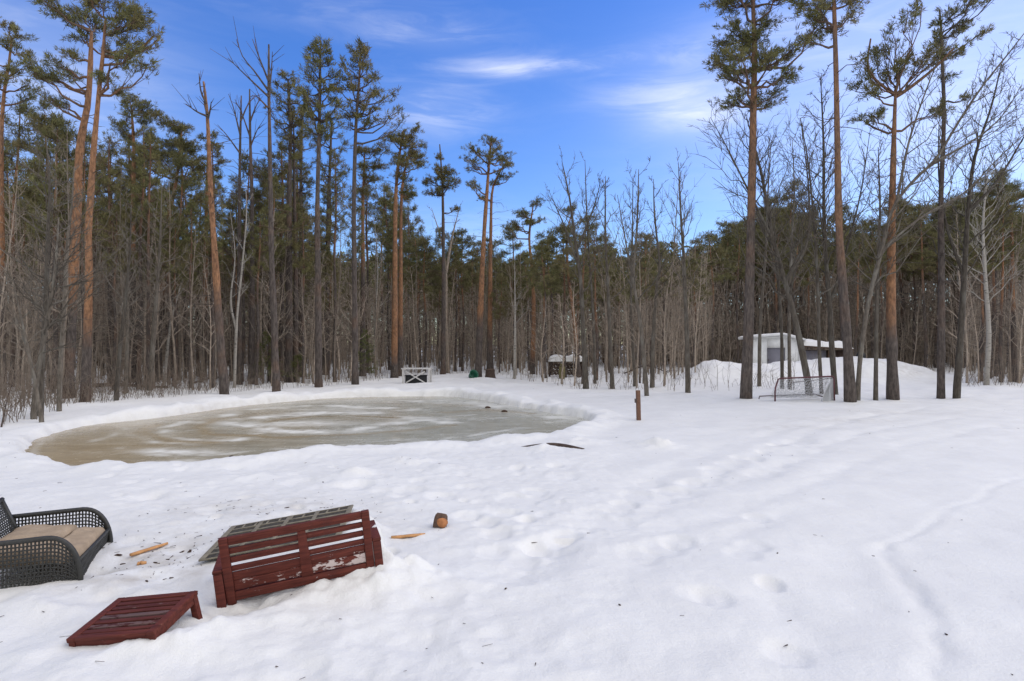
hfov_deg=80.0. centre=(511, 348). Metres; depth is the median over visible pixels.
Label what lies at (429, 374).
timber frame
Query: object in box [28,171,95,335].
pine tree
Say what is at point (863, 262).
pine tree
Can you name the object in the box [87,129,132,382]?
pine tree
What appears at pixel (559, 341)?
bare sapling
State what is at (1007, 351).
pine tree
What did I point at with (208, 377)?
fallen branch
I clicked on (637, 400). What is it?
wooden post
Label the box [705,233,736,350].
pine tree
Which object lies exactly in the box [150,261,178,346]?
bare sapling
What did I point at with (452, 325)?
pine tree
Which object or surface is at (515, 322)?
bare tree
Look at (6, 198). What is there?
pine tree
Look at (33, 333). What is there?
bare sapling
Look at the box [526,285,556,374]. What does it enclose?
bare sapling
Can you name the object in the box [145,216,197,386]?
pine tree
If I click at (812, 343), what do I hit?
lean to
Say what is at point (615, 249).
distant pine boughs
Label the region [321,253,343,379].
pine tree
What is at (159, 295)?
bare sapling
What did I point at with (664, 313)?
bare sapling
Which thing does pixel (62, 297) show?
bare sapling
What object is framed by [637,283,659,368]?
bare sapling
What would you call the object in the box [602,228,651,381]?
bare sapling
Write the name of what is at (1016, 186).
pine tree
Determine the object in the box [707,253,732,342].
pine tree
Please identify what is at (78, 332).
bare sapling
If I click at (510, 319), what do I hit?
bare sapling
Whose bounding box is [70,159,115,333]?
pine tree
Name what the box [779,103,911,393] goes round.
bare tree
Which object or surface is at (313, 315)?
bare sapling
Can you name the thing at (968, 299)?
bare sapling
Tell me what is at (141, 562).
wood chip
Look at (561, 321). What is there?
bare sapling
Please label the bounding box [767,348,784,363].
door
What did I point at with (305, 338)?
bare sapling
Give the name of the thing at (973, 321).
bare sapling
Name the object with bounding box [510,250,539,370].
pine tree
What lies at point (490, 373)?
crate
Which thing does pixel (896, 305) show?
bare sapling
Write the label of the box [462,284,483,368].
bare sapling
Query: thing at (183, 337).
bare sapling
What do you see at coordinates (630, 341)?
bare sapling
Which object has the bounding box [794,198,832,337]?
pine tree
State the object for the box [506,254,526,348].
pine tree
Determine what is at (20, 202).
pine tree
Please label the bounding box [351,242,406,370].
bare sapling
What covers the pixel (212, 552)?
plastic pallet
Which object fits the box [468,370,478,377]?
plastic tub
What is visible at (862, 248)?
pine tree
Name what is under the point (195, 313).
bare sapling
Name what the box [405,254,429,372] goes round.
bare sapling
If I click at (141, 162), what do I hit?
pine tree
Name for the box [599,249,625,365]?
pine tree
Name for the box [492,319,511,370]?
bare sapling
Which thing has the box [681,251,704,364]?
bare sapling
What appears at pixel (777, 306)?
pine tree
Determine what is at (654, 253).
pine tree
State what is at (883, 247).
bare tree
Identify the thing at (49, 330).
bare sapling
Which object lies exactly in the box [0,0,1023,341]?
sky
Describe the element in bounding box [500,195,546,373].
pine tree
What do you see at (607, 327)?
bare sapling
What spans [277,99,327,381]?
pine tree
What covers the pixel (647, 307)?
bare sapling
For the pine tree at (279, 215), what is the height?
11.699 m
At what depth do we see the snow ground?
6.19 m
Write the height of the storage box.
0.600 m
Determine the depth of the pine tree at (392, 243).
67.32 m
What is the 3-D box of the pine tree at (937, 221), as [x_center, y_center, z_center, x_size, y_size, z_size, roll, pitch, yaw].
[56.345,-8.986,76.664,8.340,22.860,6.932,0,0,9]
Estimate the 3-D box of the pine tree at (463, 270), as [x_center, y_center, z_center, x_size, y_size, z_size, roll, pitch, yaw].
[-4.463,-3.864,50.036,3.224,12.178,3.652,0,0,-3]
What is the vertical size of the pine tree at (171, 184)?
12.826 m
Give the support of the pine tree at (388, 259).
on the snow ground
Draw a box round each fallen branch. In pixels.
[0,354,23,426]
[93,367,172,389]
[194,370,242,383]
[624,357,674,373]
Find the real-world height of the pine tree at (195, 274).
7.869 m
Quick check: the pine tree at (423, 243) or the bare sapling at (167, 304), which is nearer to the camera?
the bare sapling at (167, 304)
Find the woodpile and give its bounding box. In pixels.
[548,354,581,376]
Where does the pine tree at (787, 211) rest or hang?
on the snow ground
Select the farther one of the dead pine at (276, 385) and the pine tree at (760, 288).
the pine tree at (760, 288)
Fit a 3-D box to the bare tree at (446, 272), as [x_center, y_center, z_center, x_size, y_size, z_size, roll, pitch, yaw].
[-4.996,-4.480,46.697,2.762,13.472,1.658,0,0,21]
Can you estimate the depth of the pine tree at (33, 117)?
27.73 m
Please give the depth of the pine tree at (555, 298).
56.87 m
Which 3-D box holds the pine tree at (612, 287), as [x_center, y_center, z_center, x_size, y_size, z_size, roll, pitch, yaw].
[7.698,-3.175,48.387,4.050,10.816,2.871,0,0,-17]
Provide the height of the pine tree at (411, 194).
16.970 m
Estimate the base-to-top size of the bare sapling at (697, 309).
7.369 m
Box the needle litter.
[0,395,1018,678]
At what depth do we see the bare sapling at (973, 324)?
46.12 m
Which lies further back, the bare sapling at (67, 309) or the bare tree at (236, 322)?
the bare tree at (236, 322)
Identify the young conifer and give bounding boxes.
[252,331,287,382]
[285,352,305,382]
[349,328,381,373]
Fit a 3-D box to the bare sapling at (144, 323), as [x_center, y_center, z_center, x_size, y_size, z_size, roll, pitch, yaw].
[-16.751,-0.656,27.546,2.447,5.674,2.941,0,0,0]
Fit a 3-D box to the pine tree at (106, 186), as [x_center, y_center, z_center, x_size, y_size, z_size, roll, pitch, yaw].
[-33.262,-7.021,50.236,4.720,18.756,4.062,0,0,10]
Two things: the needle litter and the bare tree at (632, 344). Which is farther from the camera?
the bare tree at (632, 344)
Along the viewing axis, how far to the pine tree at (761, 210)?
65.49 m
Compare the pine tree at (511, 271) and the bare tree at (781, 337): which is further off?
the pine tree at (511, 271)
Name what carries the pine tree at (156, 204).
on the snow ground
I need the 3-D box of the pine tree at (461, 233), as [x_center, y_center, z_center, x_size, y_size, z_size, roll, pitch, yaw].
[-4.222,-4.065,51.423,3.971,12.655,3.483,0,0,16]
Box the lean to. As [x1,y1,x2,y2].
[803,339,853,359]
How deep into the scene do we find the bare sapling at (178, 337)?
38.03 m
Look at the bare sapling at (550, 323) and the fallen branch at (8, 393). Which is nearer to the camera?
the fallen branch at (8, 393)
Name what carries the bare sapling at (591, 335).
on the snow ground
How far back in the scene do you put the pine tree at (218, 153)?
37.59 m
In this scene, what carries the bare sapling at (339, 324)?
on the snow ground
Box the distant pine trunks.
[6,199,1023,370]
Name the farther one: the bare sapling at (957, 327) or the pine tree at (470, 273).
the pine tree at (470, 273)
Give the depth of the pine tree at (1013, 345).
35.03 m
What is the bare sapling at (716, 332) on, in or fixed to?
on the snow ground
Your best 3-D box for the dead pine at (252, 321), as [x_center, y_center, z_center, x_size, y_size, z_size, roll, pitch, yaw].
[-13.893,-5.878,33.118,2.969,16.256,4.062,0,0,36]
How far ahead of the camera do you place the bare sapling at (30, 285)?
30.68 m
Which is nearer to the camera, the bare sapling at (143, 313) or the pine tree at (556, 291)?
the bare sapling at (143, 313)
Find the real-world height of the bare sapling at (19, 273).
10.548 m
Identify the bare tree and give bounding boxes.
[0,122,141,415]
[0,152,123,410]
[0,274,57,422]
[15,206,112,418]
[84,198,164,400]
[105,234,157,393]
[114,175,196,390]
[163,280,183,384]
[219,183,253,387]
[373,217,390,374]
[429,201,462,372]
[509,262,529,378]
[541,146,610,388]
[574,152,596,383]
[577,176,639,388]
[596,156,685,395]
[620,170,645,386]
[638,175,688,387]
[657,146,706,392]
[688,100,865,395]
[738,135,795,386]
[755,144,810,388]
[763,126,834,389]
[770,65,910,394]
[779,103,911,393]
[797,22,1023,400]
[830,132,945,400]
[896,43,1023,398]
[937,151,1023,384]
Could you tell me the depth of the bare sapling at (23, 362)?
22.85 m
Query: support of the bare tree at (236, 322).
on the snow ground
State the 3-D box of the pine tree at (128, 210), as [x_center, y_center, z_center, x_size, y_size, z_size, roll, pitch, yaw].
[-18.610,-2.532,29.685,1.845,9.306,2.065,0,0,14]
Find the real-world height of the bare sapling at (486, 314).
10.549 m
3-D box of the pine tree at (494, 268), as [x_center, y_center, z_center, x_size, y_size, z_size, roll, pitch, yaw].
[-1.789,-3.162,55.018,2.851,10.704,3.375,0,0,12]
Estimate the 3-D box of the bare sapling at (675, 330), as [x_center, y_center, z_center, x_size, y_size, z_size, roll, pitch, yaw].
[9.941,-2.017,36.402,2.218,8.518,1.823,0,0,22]
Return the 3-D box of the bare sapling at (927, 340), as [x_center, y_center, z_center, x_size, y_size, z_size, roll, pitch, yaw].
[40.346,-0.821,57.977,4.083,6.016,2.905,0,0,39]
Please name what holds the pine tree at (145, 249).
on the snow ground
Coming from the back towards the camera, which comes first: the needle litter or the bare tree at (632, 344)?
the bare tree at (632, 344)
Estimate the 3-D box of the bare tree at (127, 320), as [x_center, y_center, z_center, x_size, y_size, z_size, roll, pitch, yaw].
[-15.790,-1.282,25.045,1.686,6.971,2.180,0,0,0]
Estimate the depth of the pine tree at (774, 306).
61.82 m
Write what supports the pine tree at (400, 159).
on the snow ground
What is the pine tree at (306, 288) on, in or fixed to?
on the snow ground
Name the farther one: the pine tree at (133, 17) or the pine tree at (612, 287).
the pine tree at (612, 287)
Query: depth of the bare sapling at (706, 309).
52.08 m
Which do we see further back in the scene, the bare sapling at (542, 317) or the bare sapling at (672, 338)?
the bare sapling at (542, 317)
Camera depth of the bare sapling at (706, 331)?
48.79 m
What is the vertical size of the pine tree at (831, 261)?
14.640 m
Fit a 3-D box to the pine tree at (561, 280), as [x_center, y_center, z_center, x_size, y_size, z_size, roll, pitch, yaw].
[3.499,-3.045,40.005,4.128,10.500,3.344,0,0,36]
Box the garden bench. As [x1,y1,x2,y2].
[212,509,382,607]
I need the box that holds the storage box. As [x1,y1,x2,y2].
[405,375,427,382]
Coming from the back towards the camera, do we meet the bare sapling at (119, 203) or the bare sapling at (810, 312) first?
the bare sapling at (810, 312)
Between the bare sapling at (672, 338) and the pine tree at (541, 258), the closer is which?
the pine tree at (541, 258)
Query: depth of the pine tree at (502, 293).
47.21 m
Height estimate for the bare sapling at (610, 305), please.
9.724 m
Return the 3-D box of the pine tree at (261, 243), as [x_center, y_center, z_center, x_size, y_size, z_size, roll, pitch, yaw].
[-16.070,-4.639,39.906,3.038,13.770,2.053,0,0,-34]
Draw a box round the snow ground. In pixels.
[0,347,1023,680]
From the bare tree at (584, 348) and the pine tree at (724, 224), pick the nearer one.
the bare tree at (584, 348)
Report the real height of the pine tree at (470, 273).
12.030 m
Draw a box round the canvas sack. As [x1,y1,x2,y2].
[559,363,564,378]
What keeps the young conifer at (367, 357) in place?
on the snow ground
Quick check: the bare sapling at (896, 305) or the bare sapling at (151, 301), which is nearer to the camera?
the bare sapling at (151, 301)
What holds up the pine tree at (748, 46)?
on the snow ground
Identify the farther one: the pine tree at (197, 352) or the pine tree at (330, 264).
the pine tree at (197, 352)
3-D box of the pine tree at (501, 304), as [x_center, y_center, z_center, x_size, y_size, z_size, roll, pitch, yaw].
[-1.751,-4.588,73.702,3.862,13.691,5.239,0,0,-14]
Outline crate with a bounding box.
[485,369,495,377]
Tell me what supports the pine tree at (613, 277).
on the snow ground
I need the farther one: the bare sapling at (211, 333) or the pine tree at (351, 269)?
the pine tree at (351, 269)
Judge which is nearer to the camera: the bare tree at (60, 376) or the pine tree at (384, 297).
the bare tree at (60, 376)
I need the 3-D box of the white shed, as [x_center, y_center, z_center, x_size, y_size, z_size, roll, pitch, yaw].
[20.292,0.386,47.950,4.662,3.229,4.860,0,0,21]
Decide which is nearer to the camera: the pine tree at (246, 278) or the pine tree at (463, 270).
the pine tree at (246, 278)
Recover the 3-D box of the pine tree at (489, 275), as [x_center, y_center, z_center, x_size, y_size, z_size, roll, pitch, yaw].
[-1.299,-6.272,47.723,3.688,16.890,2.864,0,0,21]
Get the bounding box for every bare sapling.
[0,170,30,340]
[0,189,34,337]
[0,253,31,398]
[0,258,64,395]
[5,167,41,389]
[5,177,38,390]
[6,125,99,381]
[6,217,32,369]
[6,228,79,373]
[6,256,24,353]
[7,147,66,384]
[8,210,58,376]
[8,242,57,397]
[9,264,40,383]
[15,237,100,349]
[18,220,43,358]
[52,284,104,389]
[58,227,76,341]
[58,228,110,345]
[62,232,100,381]
[76,284,143,382]
[102,164,140,350]
[103,271,171,359]
[118,180,172,382]
[129,231,181,384]
[130,271,178,349]
[135,174,211,384]
[137,253,166,341]
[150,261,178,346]
[150,290,204,373]
[163,223,208,389]
[163,297,199,356]
[181,265,214,376]
[185,254,233,389]
[186,271,208,373]
[197,260,241,386]
[237,223,281,383]
[244,304,301,359]
[246,217,278,334]
[247,213,275,380]
[255,206,292,385]
[264,221,309,340]
[266,286,300,358]
[288,273,322,382]
[290,251,338,383]
[291,289,330,378]
[298,215,326,378]
[304,262,322,353]
[314,270,348,379]
[314,282,331,380]
[325,218,350,381]
[326,288,374,352]
[329,258,347,372]
[336,230,366,377]
[336,262,371,380]
[341,227,374,360]
[343,269,373,347]
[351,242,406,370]
[359,222,391,363]
[365,240,391,371]
[385,273,412,344]
[386,283,410,343]
[397,265,447,369]
[403,289,419,371]
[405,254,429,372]
[432,273,464,368]
[435,276,461,370]
[454,297,476,350]
[459,292,483,369]
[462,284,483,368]
[466,256,486,337]
[468,287,497,334]
[475,257,493,365]
[476,278,495,344]
[492,301,525,371]
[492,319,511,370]
[493,262,528,375]
[500,287,513,370]
[516,289,538,372]
[518,297,559,381]
[524,258,558,373]
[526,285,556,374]
[546,298,560,346]
[547,316,570,362]
[548,293,587,383]
[553,282,597,385]
[554,275,571,347]
[555,288,580,376]
[578,312,599,374]
[585,296,595,359]
[586,222,624,381]
[596,260,622,373]
[596,275,623,338]
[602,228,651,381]
[602,278,622,370]
[614,284,656,369]
[617,216,661,387]
[619,199,672,382]
[625,316,634,372]
[635,247,663,341]
[635,301,648,373]
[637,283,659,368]
[638,280,660,374]
[646,258,694,385]
[650,172,702,384]
[651,236,676,373]
[655,283,704,372]
[657,270,692,374]
[660,275,676,371]
[661,244,697,378]
[661,297,680,374]
[665,286,697,368]
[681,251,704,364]
[687,249,718,372]
[695,252,717,360]
[697,252,714,360]
[699,267,716,360]
[709,313,724,353]
[754,273,764,333]
[799,287,816,337]
[805,290,823,349]
[820,279,840,349]
[853,288,874,344]
[854,271,883,356]
[860,263,896,358]
[880,263,903,335]
[896,309,913,361]
[897,308,914,361]
[898,291,929,364]
[912,311,949,367]
[929,209,980,382]
[946,288,998,364]
[946,295,978,350]
[948,276,1002,382]
[949,277,980,370]
[954,267,979,373]
[964,310,984,355]
[975,265,1021,371]
[980,203,1023,381]
[985,263,1020,375]
[991,281,1023,380]
[994,285,1023,382]
[1004,248,1023,373]
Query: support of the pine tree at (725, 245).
on the snow ground
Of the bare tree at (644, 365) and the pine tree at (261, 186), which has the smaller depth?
the bare tree at (644, 365)
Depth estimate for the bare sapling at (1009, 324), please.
34.66 m
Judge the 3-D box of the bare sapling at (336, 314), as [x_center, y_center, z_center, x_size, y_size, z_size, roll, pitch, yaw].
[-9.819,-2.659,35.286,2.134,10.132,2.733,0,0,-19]
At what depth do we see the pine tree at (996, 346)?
41.80 m
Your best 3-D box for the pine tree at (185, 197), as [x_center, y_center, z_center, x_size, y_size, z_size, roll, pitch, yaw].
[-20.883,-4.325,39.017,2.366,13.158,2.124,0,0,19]
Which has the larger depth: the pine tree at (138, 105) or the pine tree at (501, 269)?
the pine tree at (501, 269)
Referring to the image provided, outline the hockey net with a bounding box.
[758,376,834,401]
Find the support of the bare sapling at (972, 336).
on the snow ground
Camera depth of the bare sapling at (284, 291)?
33.76 m
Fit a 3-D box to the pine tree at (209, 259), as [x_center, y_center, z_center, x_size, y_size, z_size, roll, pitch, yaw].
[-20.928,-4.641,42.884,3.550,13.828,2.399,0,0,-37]
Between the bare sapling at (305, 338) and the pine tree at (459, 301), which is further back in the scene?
the pine tree at (459, 301)
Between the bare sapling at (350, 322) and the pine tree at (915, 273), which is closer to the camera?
the bare sapling at (350, 322)
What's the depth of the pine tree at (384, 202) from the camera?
51.70 m
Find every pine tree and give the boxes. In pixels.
[0,16,43,393]
[0,92,54,386]
[4,131,32,336]
[4,162,26,335]
[5,204,42,382]
[9,94,80,386]
[10,194,58,367]
[16,0,114,398]
[17,110,102,388]
[18,112,94,393]
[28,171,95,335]
[36,0,165,401]
[38,129,125,349]
[41,175,84,323]
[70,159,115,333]
[79,162,118,377]
[83,219,119,375]
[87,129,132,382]
[93,204,138,388]
[94,143,126,364]
[94,151,127,316]
[98,162,147,305]
[100,205,146,358]
[105,134,162,322]
[106,90,172,381]
[113,123,172,387]
[113,191,151,287]
[114,176,160,357]
[115,161,151,358]
[119,194,152,354]
[121,108,206,381]
[127,125,168,380]
[136,164,168,201]
[136,196,158,349]
[136,219,160,330]
[144,147,209,381]
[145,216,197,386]
[150,181,186,377]
[150,185,187,378]
[150,192,183,383]
[155,160,205,371]
[163,218,195,379]
[173,186,199,376]
[176,198,211,387]
[176,246,203,353]
[181,137,234,372]
[187,128,231,376]
[188,191,210,376]
[194,188,228,370]
[197,209,225,351]
[200,176,238,387]
[207,231,236,329]
[215,148,267,381]
[217,191,248,364]
[217,193,246,380]
[219,216,249,337]
[220,262,235,372]
[233,212,276,384]
[234,183,267,372]
[244,251,263,369]
[245,146,286,380]
[245,167,286,372]
[246,140,307,380]
[249,172,292,382]
[255,182,284,326]
[260,247,293,294]
[262,69,310,382]
[274,161,304,369]
[274,199,327,353]
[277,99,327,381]
[278,151,314,330]
[283,95,321,375]
[287,36,350,387]
[289,210,314,382]
[292,213,313,329]
[292,262,313,319]
[299,222,338,338]
[304,206,333,350]
[306,35,409,384]
[308,110,352,374]
[308,178,347,334]
[313,147,360,381]
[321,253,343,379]
[339,181,371,339]
[340,249,366,293]
[341,136,391,376]
[342,259,360,373]
[347,179,388,371]
[358,180,399,366]
[363,121,429,377]
[368,222,413,344]
[369,188,407,369]
[376,195,405,334]
[376,263,398,356]
[385,212,414,326]
[388,142,429,375]
[391,182,425,367]
[397,217,422,364]
[398,234,441,369]
[403,228,433,369]
[403,238,441,371]
[403,267,425,360]
[421,144,473,373]
[422,264,454,368]
[425,223,463,342]
[428,260,463,345]
[439,227,479,370]
[439,229,473,371]
[447,260,469,366]
[448,286,463,364]
[451,250,470,356]
[458,133,516,376]
[458,261,478,345]
[462,249,484,359]
[465,239,487,363]
[472,235,502,347]
[475,256,507,368]
[476,157,518,368]
[484,253,509,366]
[484,281,506,346]
[486,273,512,372]
[487,257,509,362]
[492,225,527,336]
[497,259,524,369]
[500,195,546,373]
[504,252,527,367]
[504,277,523,344]
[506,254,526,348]
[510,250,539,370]
[521,270,542,354]
[523,227,580,372]
[523,237,570,377]
[526,237,565,377]
[532,222,592,377]
[538,200,580,377]
[546,260,567,340]
[548,210,618,383]
[553,284,575,363]
[557,244,593,354]
[561,267,591,366]
[565,230,616,378]
[572,248,603,363]
[584,259,603,345]
[586,241,628,372]
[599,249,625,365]
[604,262,629,368]
[613,244,644,353]
[619,228,666,354]
[620,254,662,382]
[625,239,674,364]
[643,240,681,373]
[671,254,717,366]
[678,236,712,367]
[686,230,737,359]
[699,0,829,398]
[704,217,743,355]
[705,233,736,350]
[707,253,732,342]
[714,222,745,345]
[715,221,756,362]
[723,215,761,332]
[730,205,800,307]
[731,227,772,337]
[739,197,786,333]
[755,218,797,332]
[755,238,781,330]
[758,213,791,332]
[764,205,791,332]
[765,178,821,332]
[768,209,804,315]
[770,220,821,334]
[780,0,889,402]
[783,222,836,348]
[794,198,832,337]
[795,209,818,333]
[801,228,847,348]
[818,203,867,341]
[843,0,974,399]
[844,232,884,355]
[846,217,877,342]
[848,214,897,357]
[857,222,904,358]
[868,194,930,360]
[883,205,919,325]
[884,234,931,360]
[896,201,960,367]
[896,202,946,367]
[896,211,935,364]
[899,0,995,398]
[916,197,945,320]
[926,217,968,367]
[927,189,966,344]
[932,203,978,357]
[944,197,974,367]
[945,186,1023,378]
[949,209,998,325]
[952,212,980,366]
[954,214,1012,380]
[956,166,1023,381]
[958,199,1023,369]
[959,165,1023,378]
[962,176,1023,372]
[966,199,1023,376]
[973,186,1023,381]
[976,218,1023,372]
[1005,211,1023,368]
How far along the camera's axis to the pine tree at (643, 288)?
32.94 m
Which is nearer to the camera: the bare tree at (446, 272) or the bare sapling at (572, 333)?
the bare sapling at (572, 333)
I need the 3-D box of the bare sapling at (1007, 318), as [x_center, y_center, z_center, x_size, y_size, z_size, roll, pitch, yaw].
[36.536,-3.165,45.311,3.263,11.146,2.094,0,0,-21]
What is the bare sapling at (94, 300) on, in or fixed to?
on the snow ground
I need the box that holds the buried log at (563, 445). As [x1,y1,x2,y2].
[521,443,583,448]
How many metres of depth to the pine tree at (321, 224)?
40.38 m
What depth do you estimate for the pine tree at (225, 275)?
44.47 m
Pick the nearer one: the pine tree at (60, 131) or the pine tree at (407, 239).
the pine tree at (60, 131)
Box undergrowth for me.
[0,305,1023,422]
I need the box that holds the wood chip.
[137,560,146,564]
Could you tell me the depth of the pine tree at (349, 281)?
43.23 m
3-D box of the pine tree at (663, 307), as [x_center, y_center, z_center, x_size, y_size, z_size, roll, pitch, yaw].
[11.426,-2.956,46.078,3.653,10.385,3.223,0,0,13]
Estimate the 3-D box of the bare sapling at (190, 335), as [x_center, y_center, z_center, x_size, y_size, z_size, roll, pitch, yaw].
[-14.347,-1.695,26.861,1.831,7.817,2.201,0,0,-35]
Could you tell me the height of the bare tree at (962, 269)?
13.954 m
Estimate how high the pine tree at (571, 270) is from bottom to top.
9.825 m
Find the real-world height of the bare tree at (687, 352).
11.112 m
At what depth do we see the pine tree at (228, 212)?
37.67 m
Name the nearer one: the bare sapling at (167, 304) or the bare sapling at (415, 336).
the bare sapling at (167, 304)
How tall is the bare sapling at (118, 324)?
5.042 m
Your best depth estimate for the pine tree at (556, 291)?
43.76 m
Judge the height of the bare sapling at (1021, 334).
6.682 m
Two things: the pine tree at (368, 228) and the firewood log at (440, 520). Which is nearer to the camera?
the firewood log at (440, 520)
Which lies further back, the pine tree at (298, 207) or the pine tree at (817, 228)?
the pine tree at (817, 228)
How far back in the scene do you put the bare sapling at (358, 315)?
41.13 m
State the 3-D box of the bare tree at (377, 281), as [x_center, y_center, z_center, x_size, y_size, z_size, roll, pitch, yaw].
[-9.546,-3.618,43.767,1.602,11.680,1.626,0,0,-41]
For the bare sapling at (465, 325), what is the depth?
56.28 m
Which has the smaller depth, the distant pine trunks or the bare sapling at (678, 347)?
the bare sapling at (678, 347)
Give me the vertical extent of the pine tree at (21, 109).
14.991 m
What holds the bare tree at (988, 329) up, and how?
on the snow ground
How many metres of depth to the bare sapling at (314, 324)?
33.13 m
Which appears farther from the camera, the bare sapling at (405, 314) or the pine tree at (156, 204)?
the bare sapling at (405, 314)
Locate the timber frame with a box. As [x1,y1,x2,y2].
[401,368,432,382]
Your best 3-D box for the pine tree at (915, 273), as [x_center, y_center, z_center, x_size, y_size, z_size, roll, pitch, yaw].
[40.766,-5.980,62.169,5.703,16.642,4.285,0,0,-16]
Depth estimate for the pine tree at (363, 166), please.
40.81 m
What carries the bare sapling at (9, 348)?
on the snow ground
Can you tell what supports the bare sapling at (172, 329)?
on the snow ground
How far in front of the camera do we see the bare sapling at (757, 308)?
62.41 m
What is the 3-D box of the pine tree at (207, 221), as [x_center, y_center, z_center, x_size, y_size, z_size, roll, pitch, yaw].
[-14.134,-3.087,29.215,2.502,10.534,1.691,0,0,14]
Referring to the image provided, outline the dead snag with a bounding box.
[169,71,266,394]
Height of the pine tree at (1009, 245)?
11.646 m
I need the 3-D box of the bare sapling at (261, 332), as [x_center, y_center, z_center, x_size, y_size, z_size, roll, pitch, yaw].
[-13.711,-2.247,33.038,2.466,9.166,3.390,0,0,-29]
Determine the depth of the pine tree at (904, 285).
64.95 m
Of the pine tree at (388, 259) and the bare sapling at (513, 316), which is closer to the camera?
the bare sapling at (513, 316)
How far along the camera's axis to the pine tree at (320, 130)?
30.54 m
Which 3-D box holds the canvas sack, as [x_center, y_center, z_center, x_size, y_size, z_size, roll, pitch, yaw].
[3.110,1.454,38.000,0.420,1.070,0.409,0,0,0]
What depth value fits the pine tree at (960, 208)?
57.59 m
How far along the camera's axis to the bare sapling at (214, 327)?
30.25 m
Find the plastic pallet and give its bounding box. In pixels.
[198,505,353,561]
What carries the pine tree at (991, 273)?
on the snow ground
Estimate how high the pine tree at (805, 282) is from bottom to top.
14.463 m
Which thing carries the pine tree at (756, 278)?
on the snow ground
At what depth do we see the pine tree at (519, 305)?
52.38 m
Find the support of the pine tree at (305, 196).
on the snow ground
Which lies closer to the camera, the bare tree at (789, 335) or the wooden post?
the wooden post
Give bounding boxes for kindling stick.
[129,542,167,556]
[391,533,424,538]
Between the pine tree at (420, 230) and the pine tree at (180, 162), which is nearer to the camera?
the pine tree at (180, 162)
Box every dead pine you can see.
[206,94,279,384]
[211,17,321,391]
[219,89,284,383]
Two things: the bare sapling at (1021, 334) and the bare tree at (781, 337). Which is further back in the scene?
the bare sapling at (1021, 334)
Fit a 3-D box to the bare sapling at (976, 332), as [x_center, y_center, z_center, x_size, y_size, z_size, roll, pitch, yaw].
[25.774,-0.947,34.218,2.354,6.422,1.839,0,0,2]
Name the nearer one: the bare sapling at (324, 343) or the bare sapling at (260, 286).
the bare sapling at (324, 343)
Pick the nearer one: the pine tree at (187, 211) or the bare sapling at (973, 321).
the pine tree at (187, 211)
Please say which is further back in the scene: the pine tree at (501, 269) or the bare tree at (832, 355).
the pine tree at (501, 269)
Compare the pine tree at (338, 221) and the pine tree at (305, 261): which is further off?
the pine tree at (305, 261)
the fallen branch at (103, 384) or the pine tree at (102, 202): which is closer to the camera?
the fallen branch at (103, 384)
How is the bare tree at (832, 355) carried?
on the snow ground
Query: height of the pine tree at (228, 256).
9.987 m
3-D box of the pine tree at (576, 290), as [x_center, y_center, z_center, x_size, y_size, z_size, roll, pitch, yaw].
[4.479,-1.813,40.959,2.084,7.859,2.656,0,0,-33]
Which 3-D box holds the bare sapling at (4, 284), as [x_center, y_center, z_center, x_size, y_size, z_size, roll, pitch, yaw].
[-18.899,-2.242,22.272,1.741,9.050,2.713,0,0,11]
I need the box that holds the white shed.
[738,333,805,363]
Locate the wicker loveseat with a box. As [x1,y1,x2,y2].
[0,497,112,588]
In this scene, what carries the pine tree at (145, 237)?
on the snow ground
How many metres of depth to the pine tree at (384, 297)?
73.72 m
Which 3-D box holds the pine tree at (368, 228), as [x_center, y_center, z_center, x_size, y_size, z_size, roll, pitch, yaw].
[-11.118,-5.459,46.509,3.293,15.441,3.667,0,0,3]
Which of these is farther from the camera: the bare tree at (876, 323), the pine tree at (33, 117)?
the pine tree at (33, 117)
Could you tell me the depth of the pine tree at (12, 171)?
53.36 m
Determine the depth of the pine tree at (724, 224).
76.83 m
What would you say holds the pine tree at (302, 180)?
on the snow ground
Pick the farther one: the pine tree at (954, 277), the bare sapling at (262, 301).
the pine tree at (954, 277)
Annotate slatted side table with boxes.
[66,591,202,646]
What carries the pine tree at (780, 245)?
on the snow ground
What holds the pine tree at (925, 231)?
on the snow ground
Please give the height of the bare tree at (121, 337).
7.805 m
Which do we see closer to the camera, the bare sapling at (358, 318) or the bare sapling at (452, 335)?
the bare sapling at (358, 318)
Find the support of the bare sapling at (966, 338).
on the snow ground
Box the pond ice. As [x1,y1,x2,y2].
[25,396,588,465]
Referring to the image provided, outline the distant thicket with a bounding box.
[0,156,1023,389]
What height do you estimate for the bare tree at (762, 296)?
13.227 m
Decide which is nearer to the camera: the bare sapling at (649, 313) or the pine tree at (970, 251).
the bare sapling at (649, 313)
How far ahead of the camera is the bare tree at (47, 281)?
17.07 m
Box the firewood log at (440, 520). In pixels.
[433,513,447,528]
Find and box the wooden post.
[634,390,640,419]
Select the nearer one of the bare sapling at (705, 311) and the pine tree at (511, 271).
the bare sapling at (705, 311)
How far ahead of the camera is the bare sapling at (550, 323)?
50.11 m
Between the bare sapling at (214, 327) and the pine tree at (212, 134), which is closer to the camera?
the bare sapling at (214, 327)
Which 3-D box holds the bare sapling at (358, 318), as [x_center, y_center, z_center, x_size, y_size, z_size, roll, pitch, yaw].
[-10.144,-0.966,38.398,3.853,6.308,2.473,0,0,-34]
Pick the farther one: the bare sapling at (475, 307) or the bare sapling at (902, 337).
the bare sapling at (902, 337)
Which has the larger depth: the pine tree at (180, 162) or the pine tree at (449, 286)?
the pine tree at (449, 286)
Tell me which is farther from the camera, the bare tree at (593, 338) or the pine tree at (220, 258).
the pine tree at (220, 258)
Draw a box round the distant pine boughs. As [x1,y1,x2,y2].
[5,190,1023,341]
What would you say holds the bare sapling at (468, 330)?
on the snow ground
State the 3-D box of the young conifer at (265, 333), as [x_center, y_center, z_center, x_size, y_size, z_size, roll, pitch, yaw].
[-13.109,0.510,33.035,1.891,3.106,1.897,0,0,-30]
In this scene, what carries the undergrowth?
on the snow ground

